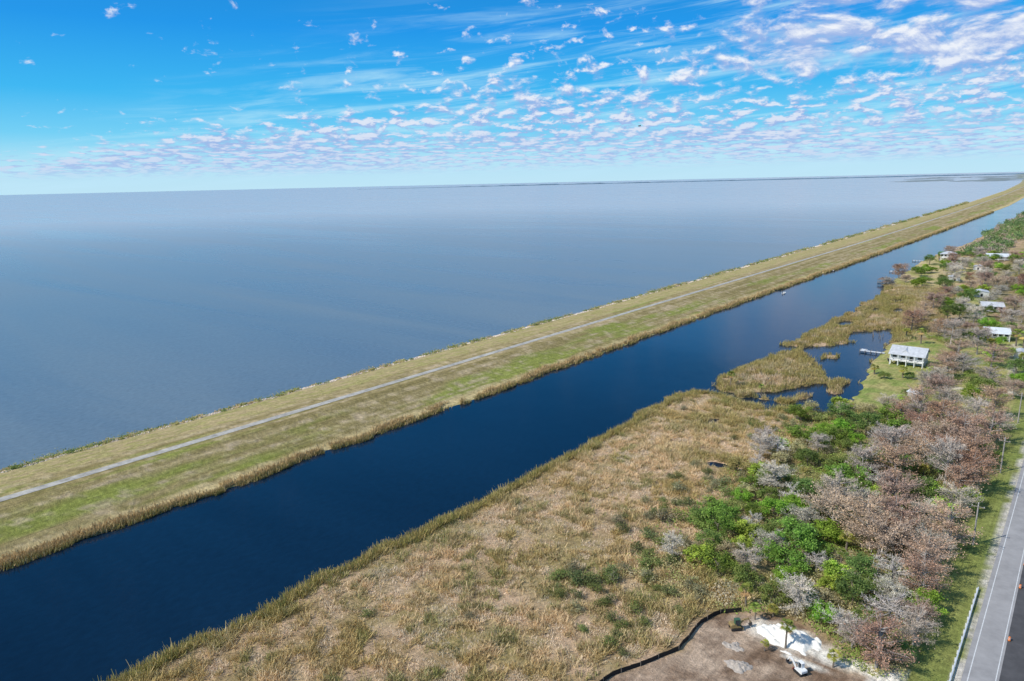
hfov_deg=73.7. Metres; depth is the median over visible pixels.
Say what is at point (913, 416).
cypress tree
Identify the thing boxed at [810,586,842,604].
olive tree
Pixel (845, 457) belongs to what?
olive tree
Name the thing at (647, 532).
marsh shrub
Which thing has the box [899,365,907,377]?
palm tree
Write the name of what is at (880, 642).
cypress tree
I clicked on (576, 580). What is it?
marsh shrub
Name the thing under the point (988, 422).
cypress tree
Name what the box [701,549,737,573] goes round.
green tree
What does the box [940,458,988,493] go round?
cypress tree
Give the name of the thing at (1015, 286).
green tree
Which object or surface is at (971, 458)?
cypress tree
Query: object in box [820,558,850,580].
green tree
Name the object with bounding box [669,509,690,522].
marsh shrub
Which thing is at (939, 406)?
cypress tree
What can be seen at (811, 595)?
green tree
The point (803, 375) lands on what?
island reeds
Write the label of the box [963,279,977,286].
cypress tree
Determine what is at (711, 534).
green tree
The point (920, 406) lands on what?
grey cypress tree
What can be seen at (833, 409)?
green tree
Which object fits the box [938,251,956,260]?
stilt house
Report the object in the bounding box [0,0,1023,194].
sky
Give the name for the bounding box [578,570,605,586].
marsh shrub
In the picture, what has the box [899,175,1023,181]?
marsh land
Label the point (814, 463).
marsh shrub
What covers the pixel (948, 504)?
green tree
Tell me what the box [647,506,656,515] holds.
marsh shrub
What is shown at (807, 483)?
green tree
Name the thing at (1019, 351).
shed
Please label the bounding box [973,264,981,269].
shed
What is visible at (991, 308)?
green tree
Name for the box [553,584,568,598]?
marsh shrub
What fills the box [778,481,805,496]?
bare tree
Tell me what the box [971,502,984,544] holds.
utility pole
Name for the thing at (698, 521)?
green tree
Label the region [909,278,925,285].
green tree
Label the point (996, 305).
stilt house
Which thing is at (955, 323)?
grey cypress tree
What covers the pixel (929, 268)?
green tree
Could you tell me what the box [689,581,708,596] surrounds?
marsh shrub
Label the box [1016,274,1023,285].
cypress tree
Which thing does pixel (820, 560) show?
bare tree
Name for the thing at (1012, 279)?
cypress tree
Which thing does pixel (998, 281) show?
cypress tree
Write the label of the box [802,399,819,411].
olive tree
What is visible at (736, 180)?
shore woods
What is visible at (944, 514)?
cypress tree
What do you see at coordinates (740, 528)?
green tree
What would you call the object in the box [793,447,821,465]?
green tree
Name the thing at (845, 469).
green tree
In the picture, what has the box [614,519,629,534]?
marsh shrub
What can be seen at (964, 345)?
cypress tree
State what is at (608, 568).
marsh shrub
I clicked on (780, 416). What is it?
marsh shrub
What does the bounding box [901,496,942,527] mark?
grey cypress tree
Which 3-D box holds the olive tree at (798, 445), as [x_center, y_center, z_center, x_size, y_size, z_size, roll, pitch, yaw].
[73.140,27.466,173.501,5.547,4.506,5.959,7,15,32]
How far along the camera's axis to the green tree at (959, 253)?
567.86 m
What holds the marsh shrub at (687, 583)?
on the ground
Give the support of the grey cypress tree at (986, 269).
on the ground
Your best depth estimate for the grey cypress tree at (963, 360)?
242.87 m
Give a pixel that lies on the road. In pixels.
(985, 664)
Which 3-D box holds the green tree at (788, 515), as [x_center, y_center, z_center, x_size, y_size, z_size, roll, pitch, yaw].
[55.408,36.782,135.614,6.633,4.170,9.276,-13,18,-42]
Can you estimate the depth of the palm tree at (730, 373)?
232.92 m
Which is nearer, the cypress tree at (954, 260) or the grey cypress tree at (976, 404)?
the grey cypress tree at (976, 404)
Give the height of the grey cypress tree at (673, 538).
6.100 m
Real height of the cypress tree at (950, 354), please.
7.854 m
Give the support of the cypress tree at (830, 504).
on the ground
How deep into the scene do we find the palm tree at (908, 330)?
294.78 m
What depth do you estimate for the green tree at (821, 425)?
185.88 m
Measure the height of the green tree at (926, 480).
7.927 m
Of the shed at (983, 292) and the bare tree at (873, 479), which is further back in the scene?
the shed at (983, 292)
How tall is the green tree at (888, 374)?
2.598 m
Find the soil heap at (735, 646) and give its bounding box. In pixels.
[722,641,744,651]
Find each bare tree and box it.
[739,512,761,529]
[748,453,763,462]
[765,433,788,452]
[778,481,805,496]
[799,551,831,571]
[813,601,859,631]
[860,590,920,624]
[861,466,889,487]
[867,422,903,446]
[868,550,916,582]
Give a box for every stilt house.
[887,344,929,367]
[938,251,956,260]
[979,301,1005,311]
[982,326,1011,341]
[985,253,1009,260]
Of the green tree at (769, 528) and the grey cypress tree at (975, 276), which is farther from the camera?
the grey cypress tree at (975, 276)
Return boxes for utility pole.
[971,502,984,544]
[999,438,1008,472]
[1017,393,1022,422]
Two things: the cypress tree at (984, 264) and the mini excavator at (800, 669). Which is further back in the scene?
the cypress tree at (984, 264)
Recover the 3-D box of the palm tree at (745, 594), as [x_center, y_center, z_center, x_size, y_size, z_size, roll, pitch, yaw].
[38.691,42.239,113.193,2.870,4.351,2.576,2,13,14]
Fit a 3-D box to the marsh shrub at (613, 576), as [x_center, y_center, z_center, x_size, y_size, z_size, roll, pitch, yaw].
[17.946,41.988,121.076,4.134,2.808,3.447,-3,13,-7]
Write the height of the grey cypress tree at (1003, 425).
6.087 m
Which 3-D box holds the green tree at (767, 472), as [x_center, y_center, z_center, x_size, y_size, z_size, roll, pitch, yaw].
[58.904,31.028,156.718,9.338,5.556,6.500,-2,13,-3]
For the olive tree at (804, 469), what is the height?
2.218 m
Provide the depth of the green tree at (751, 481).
154.98 m
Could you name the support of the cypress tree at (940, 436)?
on the ground
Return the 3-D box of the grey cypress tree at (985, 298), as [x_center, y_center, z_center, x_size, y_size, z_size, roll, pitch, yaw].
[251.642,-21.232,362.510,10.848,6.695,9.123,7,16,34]
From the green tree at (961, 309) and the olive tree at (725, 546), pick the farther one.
the green tree at (961, 309)
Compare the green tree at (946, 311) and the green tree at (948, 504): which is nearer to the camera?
the green tree at (948, 504)
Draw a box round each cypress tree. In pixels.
[658,530,683,553]
[730,540,768,570]
[747,424,779,446]
[747,431,777,456]
[749,528,789,549]
[755,459,797,486]
[770,566,822,614]
[780,503,825,523]
[795,478,864,525]
[806,432,831,452]
[818,468,867,505]
[833,492,904,541]
[833,610,872,648]
[844,606,921,674]
[845,443,888,474]
[845,508,923,563]
[854,486,889,511]
[866,431,900,451]
[866,490,927,535]
[866,570,916,605]
[867,422,930,459]
[867,440,925,477]
[867,465,927,506]
[875,392,899,404]
[882,276,895,283]
[886,398,919,420]
[886,510,925,553]
[892,262,910,278]
[892,603,942,648]
[893,589,940,627]
[894,425,932,446]
[894,549,951,598]
[895,528,966,578]
[896,410,942,425]
[897,384,937,406]
[898,522,959,561]
[899,274,911,280]
[899,431,942,470]
[900,308,927,329]
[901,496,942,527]
[903,397,938,422]
[907,419,940,440]
[910,427,962,467]
[910,496,984,553]
[911,369,948,388]
[912,415,959,443]
[913,309,934,320]
[914,300,935,315]
[919,432,970,487]
[922,292,945,307]
[923,397,965,425]
[924,373,963,398]
[925,317,964,335]
[927,352,960,376]
[928,366,954,380]
[931,386,962,405]
[932,481,983,510]
[934,420,991,453]
[935,409,973,426]
[936,285,959,296]
[936,317,968,343]
[936,348,962,365]
[940,337,978,356]
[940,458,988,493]
[942,407,1002,450]
[944,245,957,251]
[944,261,959,271]
[945,264,964,280]
[946,252,961,259]
[946,256,957,262]
[948,286,963,293]
[948,351,985,371]
[949,429,998,465]
[952,447,1008,484]
[955,297,971,315]
[956,394,992,426]
[957,257,971,268]
[960,321,979,332]
[961,256,975,269]
[963,271,975,279]
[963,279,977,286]
[964,304,985,322]
[964,327,997,354]
[967,383,1013,412]
[971,247,987,254]
[972,365,1006,380]
[973,269,992,284]
[973,406,1017,439]
[974,256,989,262]
[974,270,996,283]
[974,326,995,341]
[975,295,997,302]
[976,259,996,268]
[977,342,1020,366]
[981,267,994,277]
[987,276,1009,289]
[987,290,1003,297]
[990,284,1009,293]
[991,307,1015,319]
[991,410,1019,430]
[993,376,1023,398]
[996,270,1015,277]
[997,274,1017,288]
[998,294,1023,309]
[1000,308,1023,322]
[1005,322,1023,339]
[1009,259,1023,273]
[1013,309,1023,321]
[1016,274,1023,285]
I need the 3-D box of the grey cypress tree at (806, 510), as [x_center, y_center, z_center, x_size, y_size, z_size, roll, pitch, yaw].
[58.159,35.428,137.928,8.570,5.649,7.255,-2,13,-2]
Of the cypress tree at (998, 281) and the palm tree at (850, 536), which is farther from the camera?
the cypress tree at (998, 281)
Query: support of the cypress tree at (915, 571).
on the ground
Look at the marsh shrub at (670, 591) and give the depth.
116.50 m
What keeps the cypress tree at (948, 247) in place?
on the ground
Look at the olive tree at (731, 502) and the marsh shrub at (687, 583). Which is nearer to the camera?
the marsh shrub at (687, 583)
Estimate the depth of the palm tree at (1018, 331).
277.09 m
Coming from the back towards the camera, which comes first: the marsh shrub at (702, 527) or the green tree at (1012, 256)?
the green tree at (1012, 256)
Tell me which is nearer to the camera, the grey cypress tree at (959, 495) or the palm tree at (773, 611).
the palm tree at (773, 611)
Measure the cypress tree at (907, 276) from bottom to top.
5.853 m
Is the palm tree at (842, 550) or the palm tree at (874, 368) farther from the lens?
the palm tree at (874, 368)
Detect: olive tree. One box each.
[714,539,738,555]
[719,496,745,510]
[724,456,749,472]
[735,481,756,492]
[770,451,788,461]
[788,440,807,450]
[794,437,805,443]
[798,466,810,472]
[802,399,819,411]
[808,410,829,421]
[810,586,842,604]
[818,453,827,460]
[837,451,864,466]
[857,402,878,412]
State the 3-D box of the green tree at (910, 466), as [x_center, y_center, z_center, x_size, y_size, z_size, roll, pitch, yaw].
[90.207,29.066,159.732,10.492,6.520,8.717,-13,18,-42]
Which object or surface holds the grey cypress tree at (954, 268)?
on the ground
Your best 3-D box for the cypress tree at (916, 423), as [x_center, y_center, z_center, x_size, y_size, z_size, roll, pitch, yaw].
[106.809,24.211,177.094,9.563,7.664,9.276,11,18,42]
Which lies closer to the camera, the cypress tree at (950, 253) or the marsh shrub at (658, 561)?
the marsh shrub at (658, 561)
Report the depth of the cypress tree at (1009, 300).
344.32 m
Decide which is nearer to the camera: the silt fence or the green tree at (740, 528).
the silt fence
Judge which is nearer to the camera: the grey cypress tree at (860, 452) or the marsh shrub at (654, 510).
the marsh shrub at (654, 510)
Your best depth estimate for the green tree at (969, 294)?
361.51 m
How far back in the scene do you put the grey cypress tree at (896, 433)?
163.22 m
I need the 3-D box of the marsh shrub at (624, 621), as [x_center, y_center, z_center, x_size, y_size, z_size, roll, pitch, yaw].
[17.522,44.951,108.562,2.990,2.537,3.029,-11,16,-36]
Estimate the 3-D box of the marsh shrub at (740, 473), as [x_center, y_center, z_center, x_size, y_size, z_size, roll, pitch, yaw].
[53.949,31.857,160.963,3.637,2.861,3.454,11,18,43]
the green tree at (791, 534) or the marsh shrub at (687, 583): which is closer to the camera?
the marsh shrub at (687, 583)
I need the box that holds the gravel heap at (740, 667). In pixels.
[724,659,752,673]
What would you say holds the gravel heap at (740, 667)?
on the ground
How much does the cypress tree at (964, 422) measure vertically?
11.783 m
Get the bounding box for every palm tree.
[728,371,735,385]
[737,582,753,606]
[749,602,760,619]
[760,639,768,650]
[768,603,778,616]
[780,618,796,648]
[826,648,842,667]
[837,532,856,549]
[837,547,847,562]
[869,364,879,373]
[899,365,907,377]
[903,328,911,336]
[916,328,926,343]
[918,463,929,476]
[987,337,997,345]
[1011,328,1022,345]
[1018,331,1023,347]
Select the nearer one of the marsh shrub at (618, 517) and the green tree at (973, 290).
the marsh shrub at (618, 517)
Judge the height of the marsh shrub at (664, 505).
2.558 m
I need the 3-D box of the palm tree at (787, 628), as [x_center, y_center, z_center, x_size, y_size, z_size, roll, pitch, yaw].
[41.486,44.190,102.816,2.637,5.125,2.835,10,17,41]
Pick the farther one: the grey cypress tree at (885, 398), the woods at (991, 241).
the woods at (991, 241)
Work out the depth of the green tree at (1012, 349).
258.21 m
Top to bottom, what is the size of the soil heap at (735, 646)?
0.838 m
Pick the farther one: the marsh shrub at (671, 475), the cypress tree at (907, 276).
the cypress tree at (907, 276)
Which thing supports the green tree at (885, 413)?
on the ground
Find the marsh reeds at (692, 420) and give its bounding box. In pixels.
[111,385,864,680]
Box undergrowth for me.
[594,328,1020,679]
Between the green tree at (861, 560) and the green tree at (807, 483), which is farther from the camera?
the green tree at (807, 483)
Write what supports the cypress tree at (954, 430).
on the ground
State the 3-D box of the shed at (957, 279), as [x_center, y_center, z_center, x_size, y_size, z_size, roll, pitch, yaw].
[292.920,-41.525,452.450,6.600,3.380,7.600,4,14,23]
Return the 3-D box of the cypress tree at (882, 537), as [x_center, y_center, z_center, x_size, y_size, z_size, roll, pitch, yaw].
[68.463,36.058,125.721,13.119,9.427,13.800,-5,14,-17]
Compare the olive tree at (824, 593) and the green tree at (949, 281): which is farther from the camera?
the green tree at (949, 281)
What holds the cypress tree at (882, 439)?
on the ground
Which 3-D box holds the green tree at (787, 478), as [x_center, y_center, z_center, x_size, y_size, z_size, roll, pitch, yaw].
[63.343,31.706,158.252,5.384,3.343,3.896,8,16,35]
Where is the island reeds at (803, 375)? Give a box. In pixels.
[700,282,975,415]
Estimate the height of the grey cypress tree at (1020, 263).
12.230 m
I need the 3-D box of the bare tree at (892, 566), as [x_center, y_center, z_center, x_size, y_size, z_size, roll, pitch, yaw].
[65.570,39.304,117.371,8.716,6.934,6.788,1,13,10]
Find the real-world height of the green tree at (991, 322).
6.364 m
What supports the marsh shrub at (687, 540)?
on the ground
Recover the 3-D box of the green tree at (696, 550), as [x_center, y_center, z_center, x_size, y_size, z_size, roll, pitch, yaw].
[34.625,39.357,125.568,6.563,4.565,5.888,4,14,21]
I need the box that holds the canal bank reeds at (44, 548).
[0,210,993,571]
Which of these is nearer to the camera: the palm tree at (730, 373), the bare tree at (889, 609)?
the bare tree at (889, 609)
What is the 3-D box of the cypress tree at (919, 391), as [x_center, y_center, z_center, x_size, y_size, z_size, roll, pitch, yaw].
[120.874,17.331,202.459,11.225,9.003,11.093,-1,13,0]
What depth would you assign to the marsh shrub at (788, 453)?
170.74 m
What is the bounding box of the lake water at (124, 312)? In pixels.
[0,172,1023,469]
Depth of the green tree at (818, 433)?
178.87 m
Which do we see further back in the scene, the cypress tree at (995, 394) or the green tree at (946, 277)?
the green tree at (946, 277)
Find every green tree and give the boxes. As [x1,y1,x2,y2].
[682,542,715,563]
[686,506,716,529]
[692,528,731,548]
[696,494,725,507]
[699,506,738,534]
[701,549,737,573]
[707,499,746,521]
[726,562,764,585]
[729,487,754,501]
[729,534,756,551]
[732,519,759,539]
[739,473,763,487]
[742,500,768,517]
[746,461,768,476]
[750,520,786,540]
[753,463,788,482]
[755,537,782,565]
[756,486,781,499]
[756,496,793,516]
[757,574,791,605]
[767,513,813,527]
[771,565,803,585]
[774,516,821,553]
[775,546,812,572]
[776,436,791,447]
[779,520,818,547]
[780,492,811,515]
[782,471,795,481]
[784,423,813,438]
[786,475,824,502]
[786,581,818,600]
[787,403,811,419]
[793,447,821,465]
[803,540,836,557]
[807,599,838,622]
[808,430,831,444]
[810,518,847,543]
[812,422,837,434]
[813,507,831,521]
[814,573,846,590]
[819,425,849,440]
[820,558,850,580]
[821,453,847,467]
[821,460,875,486]
[824,401,858,421]
[829,396,853,406]
[829,417,855,433]
[831,505,855,520]
[832,437,858,448]
[832,569,880,603]
[840,550,879,581]
[846,447,889,473]
[847,411,883,435]
[847,433,866,442]
[848,602,882,629]
[849,478,873,494]
[850,572,888,596]
[866,632,894,648]
[867,483,899,502]
[870,406,903,425]
[877,401,906,413]
[878,371,891,376]
[882,447,918,473]
[885,636,918,666]
[886,414,918,430]
[898,473,949,508]
[898,586,949,620]
[903,372,916,378]
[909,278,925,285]
[916,266,927,273]
[919,454,960,476]
[920,265,933,271]
[921,479,943,495]
[921,496,958,522]
[923,254,938,264]
[934,276,955,286]
[935,304,960,318]
[937,274,948,283]
[938,259,951,264]
[941,299,954,306]
[950,302,971,318]
[952,290,974,301]
[953,484,984,509]
[955,251,964,256]
[959,284,969,290]
[959,384,987,401]
[962,328,989,342]
[964,287,980,294]
[964,375,998,388]
[967,443,1000,459]
[976,284,991,290]
[977,305,999,316]
[977,316,1000,326]
[978,421,998,433]
[985,254,997,260]
[993,253,1002,259]
[995,336,1008,345]
[996,321,1023,330]
[996,346,1017,357]
[1000,264,1012,270]
[1003,358,1023,373]
[1008,253,1020,259]
[1009,373,1023,382]
[1010,284,1023,290]
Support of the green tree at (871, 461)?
on the ground
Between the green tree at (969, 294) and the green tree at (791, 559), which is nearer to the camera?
the green tree at (791, 559)
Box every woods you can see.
[389,173,1023,188]
[958,211,1023,255]
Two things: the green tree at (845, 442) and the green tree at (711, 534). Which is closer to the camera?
the green tree at (711, 534)
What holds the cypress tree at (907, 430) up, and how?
on the ground
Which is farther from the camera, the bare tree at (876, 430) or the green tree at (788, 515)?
the bare tree at (876, 430)
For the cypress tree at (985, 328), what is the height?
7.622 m
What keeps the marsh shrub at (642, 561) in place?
on the ground
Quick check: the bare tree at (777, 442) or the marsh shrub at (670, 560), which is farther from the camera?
the bare tree at (777, 442)
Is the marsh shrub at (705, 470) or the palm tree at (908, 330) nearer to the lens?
the marsh shrub at (705, 470)
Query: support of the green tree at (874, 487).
on the ground
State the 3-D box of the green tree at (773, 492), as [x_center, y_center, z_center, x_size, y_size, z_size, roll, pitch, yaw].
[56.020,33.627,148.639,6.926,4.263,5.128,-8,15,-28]
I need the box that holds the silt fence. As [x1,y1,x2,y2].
[600,607,741,680]
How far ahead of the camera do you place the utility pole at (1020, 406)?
191.82 m
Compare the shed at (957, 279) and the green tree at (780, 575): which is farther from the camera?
the shed at (957, 279)
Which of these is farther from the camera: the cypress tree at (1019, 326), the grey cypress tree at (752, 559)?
the cypress tree at (1019, 326)
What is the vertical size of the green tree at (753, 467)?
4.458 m
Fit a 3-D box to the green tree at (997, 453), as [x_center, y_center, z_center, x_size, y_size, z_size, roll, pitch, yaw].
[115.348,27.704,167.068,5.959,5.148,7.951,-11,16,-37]
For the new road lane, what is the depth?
101.85 m
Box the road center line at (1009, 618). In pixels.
[995,550,1023,680]
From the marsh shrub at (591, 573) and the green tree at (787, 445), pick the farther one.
the green tree at (787, 445)
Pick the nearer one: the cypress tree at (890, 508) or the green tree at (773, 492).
the cypress tree at (890, 508)
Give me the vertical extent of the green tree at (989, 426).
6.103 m
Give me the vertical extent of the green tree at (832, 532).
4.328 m
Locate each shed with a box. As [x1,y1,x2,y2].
[948,275,959,280]
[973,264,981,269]
[974,289,988,296]
[1014,348,1023,358]
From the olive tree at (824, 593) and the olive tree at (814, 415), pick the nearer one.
the olive tree at (824, 593)
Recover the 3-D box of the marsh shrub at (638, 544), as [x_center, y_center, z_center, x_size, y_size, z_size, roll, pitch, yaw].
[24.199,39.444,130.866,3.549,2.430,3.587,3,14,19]
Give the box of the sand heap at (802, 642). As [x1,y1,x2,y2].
[756,623,821,655]
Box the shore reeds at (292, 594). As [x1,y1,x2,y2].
[93,388,705,680]
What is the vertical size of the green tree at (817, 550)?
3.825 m
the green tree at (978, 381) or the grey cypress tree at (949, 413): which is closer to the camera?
the grey cypress tree at (949, 413)
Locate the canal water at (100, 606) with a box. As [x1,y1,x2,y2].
[0,198,1023,680]
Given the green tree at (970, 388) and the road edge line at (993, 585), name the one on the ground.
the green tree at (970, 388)
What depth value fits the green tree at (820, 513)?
139.27 m
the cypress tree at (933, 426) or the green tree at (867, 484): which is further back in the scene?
the cypress tree at (933, 426)
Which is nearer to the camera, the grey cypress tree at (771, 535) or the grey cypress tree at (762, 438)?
the grey cypress tree at (771, 535)
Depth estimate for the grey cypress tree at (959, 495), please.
140.58 m
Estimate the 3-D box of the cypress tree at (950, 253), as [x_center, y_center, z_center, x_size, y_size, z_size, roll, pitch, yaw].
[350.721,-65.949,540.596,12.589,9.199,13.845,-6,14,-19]
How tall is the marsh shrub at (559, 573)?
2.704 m
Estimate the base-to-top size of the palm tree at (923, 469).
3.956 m
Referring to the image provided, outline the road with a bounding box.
[961,460,1023,680]
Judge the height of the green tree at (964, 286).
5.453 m
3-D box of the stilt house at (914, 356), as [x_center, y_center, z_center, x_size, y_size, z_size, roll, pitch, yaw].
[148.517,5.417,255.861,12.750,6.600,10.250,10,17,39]
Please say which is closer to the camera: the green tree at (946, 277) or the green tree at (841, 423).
the green tree at (841, 423)
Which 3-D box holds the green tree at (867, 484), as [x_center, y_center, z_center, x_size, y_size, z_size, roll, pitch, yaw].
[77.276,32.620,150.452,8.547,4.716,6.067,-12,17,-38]
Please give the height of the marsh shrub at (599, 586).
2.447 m
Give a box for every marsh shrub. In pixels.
[360,608,376,617]
[460,610,477,624]
[545,565,570,581]
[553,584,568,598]
[564,556,581,577]
[564,568,588,586]
[566,570,583,585]
[569,587,583,601]
[569,598,585,613]
[577,622,589,634]
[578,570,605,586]
[580,570,603,583]
[585,581,605,593]
[593,596,609,606]
[600,563,619,577]
[600,633,620,647]
[601,571,623,584]
[602,566,618,582]
[602,569,617,584]
[602,591,615,604]
[602,608,618,621]
[608,511,624,524]
[608,627,623,637]
[611,617,634,628]
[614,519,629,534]
[616,647,630,657]
[617,560,631,572]
[627,596,642,616]
[630,540,647,551]
[635,547,656,558]
[636,553,654,572]
[636,614,653,628]
[637,567,657,582]
[639,511,655,520]
[639,526,658,538]
[639,574,653,583]
[640,495,650,504]
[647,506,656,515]
[647,554,666,566]
[650,536,666,546]
[650,582,662,590]
[652,507,672,525]
[655,502,670,513]
[657,583,678,595]
[663,555,681,566]
[664,472,678,478]
[668,496,685,505]
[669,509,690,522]
[671,481,688,492]
[672,602,686,615]
[674,470,683,478]
[679,495,695,507]
[679,535,693,547]
[679,575,695,591]
[688,459,700,466]
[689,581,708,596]
[690,517,714,531]
[693,593,704,604]
[701,468,712,473]
[707,478,722,489]
[713,473,730,484]
[719,484,735,497]
[735,471,747,477]
[775,449,795,462]
[776,412,786,418]
[785,463,795,473]
[787,419,797,427]
[802,414,812,422]
[808,458,823,468]
[819,442,836,454]
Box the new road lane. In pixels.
[999,565,1023,680]
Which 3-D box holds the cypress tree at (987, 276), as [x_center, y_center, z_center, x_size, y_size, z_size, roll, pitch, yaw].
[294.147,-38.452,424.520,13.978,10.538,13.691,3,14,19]
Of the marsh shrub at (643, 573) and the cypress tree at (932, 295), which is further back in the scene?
the cypress tree at (932, 295)
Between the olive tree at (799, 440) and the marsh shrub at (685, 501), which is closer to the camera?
the marsh shrub at (685, 501)
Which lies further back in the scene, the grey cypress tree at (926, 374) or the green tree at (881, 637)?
the grey cypress tree at (926, 374)
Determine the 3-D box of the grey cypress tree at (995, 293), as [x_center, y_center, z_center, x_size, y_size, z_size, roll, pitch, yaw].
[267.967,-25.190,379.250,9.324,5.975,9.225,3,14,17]
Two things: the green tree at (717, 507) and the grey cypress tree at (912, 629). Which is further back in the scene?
the green tree at (717, 507)
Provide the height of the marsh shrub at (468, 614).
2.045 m
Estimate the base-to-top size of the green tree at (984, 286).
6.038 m
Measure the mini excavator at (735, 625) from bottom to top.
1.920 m
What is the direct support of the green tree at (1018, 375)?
on the ground
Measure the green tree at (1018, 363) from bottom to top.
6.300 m
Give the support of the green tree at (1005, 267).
on the ground
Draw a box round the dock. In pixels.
[859,349,884,354]
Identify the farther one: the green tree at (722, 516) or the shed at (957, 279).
the shed at (957, 279)
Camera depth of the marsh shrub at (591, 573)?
121.18 m
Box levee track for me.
[0,188,1019,501]
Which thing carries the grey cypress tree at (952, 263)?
on the ground
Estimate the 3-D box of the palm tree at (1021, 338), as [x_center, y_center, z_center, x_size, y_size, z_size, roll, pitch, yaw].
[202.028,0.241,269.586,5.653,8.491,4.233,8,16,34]
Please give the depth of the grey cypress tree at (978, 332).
264.99 m
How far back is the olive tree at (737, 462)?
163.47 m
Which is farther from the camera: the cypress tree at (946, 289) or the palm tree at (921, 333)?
the cypress tree at (946, 289)
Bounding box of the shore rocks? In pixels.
[0,223,897,472]
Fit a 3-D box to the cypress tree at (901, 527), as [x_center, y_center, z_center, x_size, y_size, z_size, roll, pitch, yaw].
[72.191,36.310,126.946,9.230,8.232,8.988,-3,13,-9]
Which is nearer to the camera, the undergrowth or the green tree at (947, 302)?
the undergrowth
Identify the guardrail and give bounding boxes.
[949,587,978,680]
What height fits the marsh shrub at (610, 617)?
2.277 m
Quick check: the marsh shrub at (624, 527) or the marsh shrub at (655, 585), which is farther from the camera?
the marsh shrub at (624, 527)
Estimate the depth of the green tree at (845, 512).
138.14 m
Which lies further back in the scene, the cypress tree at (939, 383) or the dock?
the dock
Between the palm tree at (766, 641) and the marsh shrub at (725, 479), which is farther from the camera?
the marsh shrub at (725, 479)
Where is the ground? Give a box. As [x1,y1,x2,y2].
[0,174,1023,680]
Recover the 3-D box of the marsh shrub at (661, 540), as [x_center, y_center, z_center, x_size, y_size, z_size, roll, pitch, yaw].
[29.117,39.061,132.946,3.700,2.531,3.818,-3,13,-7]
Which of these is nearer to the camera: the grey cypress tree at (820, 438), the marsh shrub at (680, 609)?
the marsh shrub at (680, 609)
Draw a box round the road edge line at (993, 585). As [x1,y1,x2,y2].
[967,473,1023,680]
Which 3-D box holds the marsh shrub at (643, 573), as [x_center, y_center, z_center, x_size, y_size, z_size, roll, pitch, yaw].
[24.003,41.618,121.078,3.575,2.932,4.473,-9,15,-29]
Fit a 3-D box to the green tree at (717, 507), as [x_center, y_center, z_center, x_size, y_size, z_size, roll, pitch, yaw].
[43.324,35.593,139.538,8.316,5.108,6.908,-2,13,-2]
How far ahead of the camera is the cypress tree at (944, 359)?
235.65 m
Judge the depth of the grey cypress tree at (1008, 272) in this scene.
438.65 m
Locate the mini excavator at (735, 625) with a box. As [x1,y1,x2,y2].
[728,617,751,631]
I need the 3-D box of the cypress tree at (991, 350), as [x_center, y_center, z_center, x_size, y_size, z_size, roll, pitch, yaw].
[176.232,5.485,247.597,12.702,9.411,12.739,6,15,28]
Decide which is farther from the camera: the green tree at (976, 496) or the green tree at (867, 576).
the green tree at (976, 496)
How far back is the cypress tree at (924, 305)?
337.58 m
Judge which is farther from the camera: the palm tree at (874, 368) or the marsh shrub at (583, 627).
the palm tree at (874, 368)
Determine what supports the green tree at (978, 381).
on the ground
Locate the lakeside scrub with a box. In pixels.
[0,201,968,471]
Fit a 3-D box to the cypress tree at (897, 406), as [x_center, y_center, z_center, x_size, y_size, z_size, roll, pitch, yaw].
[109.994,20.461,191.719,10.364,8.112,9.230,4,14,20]
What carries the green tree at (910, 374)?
on the ground
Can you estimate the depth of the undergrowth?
126.26 m
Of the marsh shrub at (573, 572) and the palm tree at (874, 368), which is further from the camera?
the palm tree at (874, 368)
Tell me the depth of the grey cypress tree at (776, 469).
151.86 m
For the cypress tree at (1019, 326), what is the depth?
287.70 m
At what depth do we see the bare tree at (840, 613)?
106.02 m
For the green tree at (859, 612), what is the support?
on the ground
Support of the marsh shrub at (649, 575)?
on the ground
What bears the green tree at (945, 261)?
on the ground
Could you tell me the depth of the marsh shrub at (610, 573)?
121.27 m
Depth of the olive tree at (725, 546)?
126.92 m
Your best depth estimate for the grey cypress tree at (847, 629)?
102.32 m
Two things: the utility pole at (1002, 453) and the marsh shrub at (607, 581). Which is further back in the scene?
the utility pole at (1002, 453)
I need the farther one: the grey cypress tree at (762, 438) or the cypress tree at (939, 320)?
the cypress tree at (939, 320)
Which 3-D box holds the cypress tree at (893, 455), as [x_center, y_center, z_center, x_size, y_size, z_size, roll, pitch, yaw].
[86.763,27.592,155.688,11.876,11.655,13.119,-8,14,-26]
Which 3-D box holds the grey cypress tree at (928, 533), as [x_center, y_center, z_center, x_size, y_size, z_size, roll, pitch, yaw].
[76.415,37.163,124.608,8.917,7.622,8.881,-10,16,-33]
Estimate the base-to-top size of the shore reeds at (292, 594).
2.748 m
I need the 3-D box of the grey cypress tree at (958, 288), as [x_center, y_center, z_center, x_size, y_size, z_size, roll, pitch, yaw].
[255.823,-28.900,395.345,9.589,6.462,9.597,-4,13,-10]
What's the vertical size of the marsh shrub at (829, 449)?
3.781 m
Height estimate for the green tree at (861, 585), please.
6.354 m
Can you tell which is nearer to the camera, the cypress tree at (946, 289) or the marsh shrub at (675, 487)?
the marsh shrub at (675, 487)
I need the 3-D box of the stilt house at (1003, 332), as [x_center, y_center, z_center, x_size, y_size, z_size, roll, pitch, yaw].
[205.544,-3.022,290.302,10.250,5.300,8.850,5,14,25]
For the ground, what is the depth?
156.84 m

